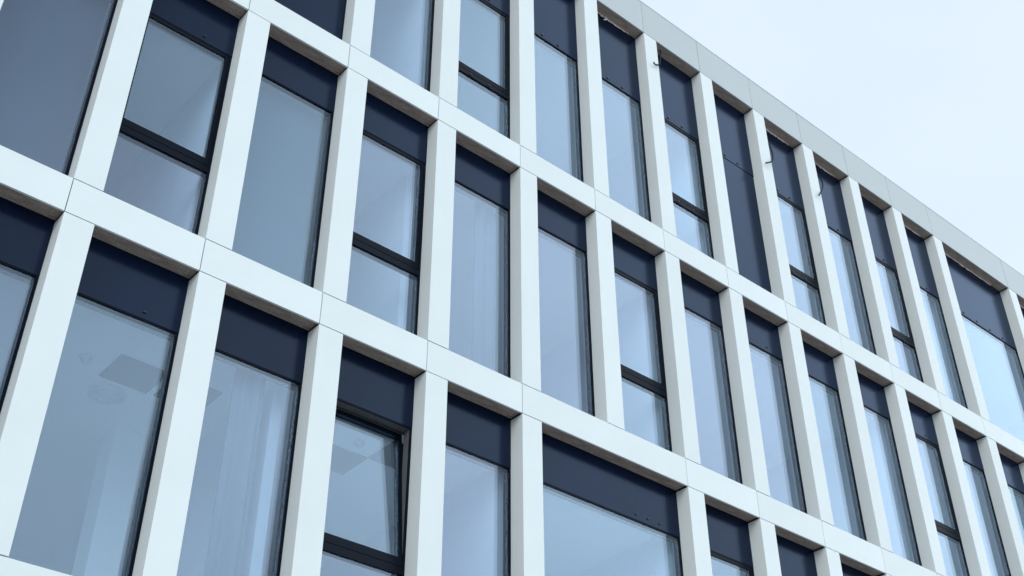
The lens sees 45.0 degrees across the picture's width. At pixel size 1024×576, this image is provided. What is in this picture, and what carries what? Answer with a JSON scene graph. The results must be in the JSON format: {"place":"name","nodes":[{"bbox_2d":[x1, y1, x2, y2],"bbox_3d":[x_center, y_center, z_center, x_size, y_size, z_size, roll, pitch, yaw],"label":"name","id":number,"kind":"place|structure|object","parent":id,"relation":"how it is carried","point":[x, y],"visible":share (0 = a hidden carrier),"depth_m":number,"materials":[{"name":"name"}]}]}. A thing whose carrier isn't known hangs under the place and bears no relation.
{"place":"outdoors","nodes":[
{"label":"outdoors","id":0,"kind":"place"},
{"bbox_2d":[640,0,1023,275],"label":"sky","id":1,"kind":"structure","parent":0,"point":[929,94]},
{"label":"ground","id":2,"kind":"structure","parent":0,"visible":0},
{"bbox_2d":[0,0,1023,575],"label":"office building","id":3,"kind":"structure","parent":2,"relation":"on","point":[722,348],"depth_m":15.21,"materials":[{"name":"white concrete"},{"name":"dark blue metal"},{"name":"glass"}]},
{"bbox_2d":[0,197,54,412],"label":"window","id":4,"kind":"structure","parent":3,"relation":"in","point":[25,234],"depth_m":10.78,"materials":[{"name":"black metal"}]},
{"bbox_2d":[0,0,108,171],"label":"roller blind","id":5,"kind":"object","parent":3,"relation":"attached to","point":[47,49],"visible":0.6,"depth_m":12.11,"materials":[{"name":"grey fabric"}]},
{"bbox_2d":[79,353,92,362],"bbox_3d":[-4.146,0.690,12.010,0.120,0.056,0.120,27,-44,-31],"label":"ceiling spotlight","id":6,"kind":"object","parent":3,"relation":"attached to","point":[85,357],"visible":1,"depth_m":11.98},
{"bbox_2d":[63,0,117,175],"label":"window","id":7,"kind":"structure","parent":3,"relation":"in","point":[114,2],"depth_m":12.17,"materials":[{"name":"black metal"}]},
{"bbox_2d":[87,383,125,404],"bbox_3d":[-4.120,1.095,12.554,0.380,0.056,0.380,27,-44,-31],"label":"ceiling diffuser","id":8,"kind":"object","parent":3,"relation":"attached to","point":[105,394],"visible":1,"depth_m":12.51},
{"bbox_2d":[75,237,188,575],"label":"window","id":9,"kind":"structure","parent":3,"relation":"in","point":[116,283],"depth_m":11.32,"materials":[{"name":"black metal"}]},
{"bbox_2d":[118,0,238,234],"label":"window","id":10,"kind":"structure","parent":3,"relation":"in","point":[201,25],"depth_m":13.33,"materials":[{"name":"black metal"}]},
{"bbox_2d":[204,368,265,575],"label":"curtain","id":11,"kind":"object","parent":3,"relation":"hanging from","point":[226,539],"visible":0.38,"depth_m":11.42,"materials":[{"name":"fabric"}]},
{"bbox_2d":[213,294,307,575],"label":"window","id":12,"kind":"structure","parent":3,"relation":"in","point":[250,339],"depth_m":12.03,"materials":[{"name":"black metal"}]},
{"bbox_2d":[231,84,322,282],"bbox_3d":[-2.605,-1.123,13.482,1.002,2.902,0.070,27,-44,-31],"label":"roller blind","id":13,"kind":"object","parent":3,"relation":"attached to","point":[273,220],"visible":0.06,"depth_m":13.53,"materials":[{"name":"grey fabric"}]},
{"bbox_2d":[260,36,337,287],"bbox_3d":[-2.521,-1.381,13.551,1.058,3.365,0.140,27,-44,-31],"label":"window","id":14,"kind":"structure","parent":3,"relation":"in","point":[286,72],"depth_m":14.24,"materials":[{"name":"black metal"}]},
{"bbox_2d":[275,0,346,39],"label":"window","id":15,"kind":"structure","parent":3,"relation":"in","point":[329,15],"depth_m":15.13,"materials":[{"name":"black metal"}]},
{"bbox_2d":[322,346,414,575],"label":"window","id":16,"kind":"structure","parent":3,"relation":"in","point":[378,393],"depth_m":12.65,"materials":[{"name":"black metal"}]},
{"bbox_2d":[351,92,427,334],"bbox_3d":[-1.493,-0.860,14.253,1.058,3.365,0.142,27,-44,-31],"label":"window","id":17,"kind":"structure","parent":3,"relation":"in","point":[390,130],"depth_m":14.81,"materials":[{"name":"black metal"}]},
{"bbox_2d":[424,0,434,91],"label":"window","id":18,"kind":"structure","parent":3,"relation":"in","point":[431,2],"depth_m":16.40,"materials":[{"name":"black metal"}]},
{"bbox_2d":[445,391,510,575],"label":"window","id":19,"kind":"structure","parent":3,"relation":"in","point":[479,435],"depth_m":13.47,"materials":[{"name":"black metal"}]},
{"bbox_2d":[454,143,510,377],"bbox_3d":[-0.466,-0.338,14.957,1.058,3.365,0.140,27,-44,-31],"label":"window","id":20,"kind":"structure","parent":3,"relation":"in","point":[478,179],"depth_m":15.64,"materials":[{"name":"black metal"}]},
{"bbox_2d":[458,0,509,138],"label":"window","id":21,"kind":"structure","parent":3,"relation":"in","point":[500,9],"depth_m":17.12,"materials":[{"name":"black metal"}]},
{"bbox_2d":[472,202,496,370],"bbox_3d":[-0.328,0.076,15.046,0.360,2.882,0.044,27,-44,-31],"label":"curtain","id":22,"kind":"object","parent":3,"relation":"hanging from","point":[484,325],"visible":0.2,"depth_m":15.08,"materials":[{"name":"fabric"}]},
{"bbox_2d":[534,0,583,182],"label":"window","id":23,"kind":"structure","parent":3,"relation":"in","point":[554,20],"depth_m":18.66,"materials":[{"name":"black metal"}]},
{"bbox_2d":[537,189,594,416],"bbox_3d":[0.561,0.184,15.660,1.058,3.365,0.140,27,-44,-31],"label":"window","id":24,"kind":"structure","parent":3,"relation":"in","point":[559,224],"depth_m":16.34,"materials":[{"name":"black metal"}]},
{"bbox_2d":[542,433,683,575],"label":"window","id":25,"kind":"structure","parent":3,"relation":"in","point":[572,474],"depth_m":14.56,"materials":[{"name":"black metal"}]},
{"bbox_2d":[597,13,650,221],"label":"window","id":26,"kind":"structure","parent":3,"relation":"in","point":[619,69],"depth_m":19.44,"materials":[{"name":"black metal"}]},
{"bbox_2d":[612,232,671,451],"bbox_3d":[1.589,0.706,16.363,1.058,3.365,0.142,27,-44,-31],"label":"window","id":27,"kind":"structure","parent":3,"relation":"in","point":[634,266],"depth_m":16.92,"materials":[{"name":"black metal"}]},
{"bbox_2d":[653,50,660,65],"bbox_3d":[2.380,-3.777,20.144,0.051,0.728,0.452,-17,-40,21],"label":"cable","id":28,"kind":"object","parent":3,"relation":"attached to","point":[659,60],"visible":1,"depth_m":20.12,"materials":[{"name":"rubber"}]},
{"bbox_2d":[657,54,713,258],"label":"window","id":29,"kind":"structure","parent":3,"relation":"in","point":[680,119],"depth_m":20.05,"materials":[{"name":"black metal"}]},
{"bbox_2d":[680,271,742,483],"bbox_3d":[2.616,1.228,17.066,1.058,3.365,0.140,27,-44,-31],"label":"window","id":30,"kind":"structure","parent":3,"relation":"in","point":[701,302],"depth_m":17.73,"materials":[{"name":"black glass"}]},
{"bbox_2d":[705,503,753,575],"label":"window","id":31,"kind":"structure","parent":3,"relation":"in","point":[729,537],"depth_m":15.63,"materials":[{"name":"black glass"}]},
{"bbox_2d":[713,93,771,292],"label":"window","id":32,"kind":"structure","parent":3,"relation":"in","point":[745,218],"depth_m":20.25,"materials":[{"name":"black metal"}]},
{"bbox_2d":[765,143,773,163],"bbox_3d":[4.394,-2.384,21.211,0.140,0.975,0.424,-12,-38,15],"label":"cable","id":33,"kind":"object","parent":3,"relation":"attached to","point":[772,155],"visible":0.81,"depth_m":21.20,"materials":[{"name":"rubber"}]},
{"bbox_2d":[744,307,806,513],"bbox_3d":[3.648,1.747,17.766,1.058,3.365,0.152,27,-44,-31],"label":"window","id":34,"kind":"structure","parent":3,"relation":"in","point":[763,335],"depth_m":18.43,"materials":[{"name":"black glass"}]},
{"bbox_2d":[766,131,825,324],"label":"window","id":35,"kind":"structure","parent":3,"relation":"in","point":[788,189],"depth_m":21.44,"materials":[{"name":"black glass"}]},
{"bbox_2d":[776,534,817,575],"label":"window","id":36,"kind":"structure","parent":3,"relation":"in","point":[796,559],"depth_m":16.40,"materials":[{"name":"black glass"}]},
{"bbox_2d":[817,174,823,195],"bbox_3d":[5.492,-1.850,22.016,0.091,0.871,0.464,-15,-39,19],"label":"cable","id":37,"kind":"object","parent":3,"relation":"attached to","point":[822,184],"visible":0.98,"depth_m":22.11,"materials":[{"name":"rubber"}]},
{"bbox_2d":[802,340,866,540],"bbox_3d":[4.672,2.271,18.473,1.058,3.365,0.140,27,-44,-31],"label":"window","id":38,"kind":"structure","parent":3,"relation":"in","point":[820,366],"depth_m":19.13,"materials":[{"name":"black glass"}]},
{"bbox_2d":[815,164,876,354],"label":"window","id":39,"kind":"structure","parent":3,"relation":"in","point":[831,194],"depth_m":22.22,"materials":[{"name":"black glass"}]},
{"bbox_2d":[841,563,870,575],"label":"window","id":40,"kind":"structure","parent":3,"relation":"in","point":[847,570],"depth_m":17.15,"materials":[{"name":"black glass"}]},
{"bbox_2d":[857,372,921,565],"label":"window","id":41,"kind":"structure","parent":3,"relation":"in","point":[873,395],"depth_m":19.83,"materials":[{"name":"black glass"}]},
{"bbox_2d":[861,196,923,382],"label":"window","id":42,"kind":"structure","parent":3,"relation":"in","point":[878,231],"depth_m":22.85,"materials":[{"name":"black glass"}]},
{"bbox_2d":[904,226,967,408],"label":"window","id":43,"kind":"structure","parent":3,"relation":"in","point":[917,245],"depth_m":23.61,"materials":[{"name":"black glass"}]},
{"bbox_2d":[907,400,969,575],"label":"window","id":44,"kind":"structure","parent":3,"relation":"in","point":[922,420],"depth_m":20.43,"materials":[{"name":"black glass"}]},
{"bbox_2d":[954,427,1010,575],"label":"window","id":45,"kind":"structure","parent":3,"relation":"in","point":[968,446],"depth_m":21.28,"materials":[{"name":"black glass"}]},
{"bbox_2d":[945,255,1023,390],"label":"window","id":46,"kind":"structure","parent":3,"relation":"in","point":[981,306],"depth_m":24.89,"materials":[{"name":"black glass"}]},
{"bbox_2d":[999,453,1023,504],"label":"window","id":47,"kind":"structure","parent":3,"relation":"in","point":[1014,480],"depth_m":22.12,"materials":[{"name":"black glass"}]}
]}

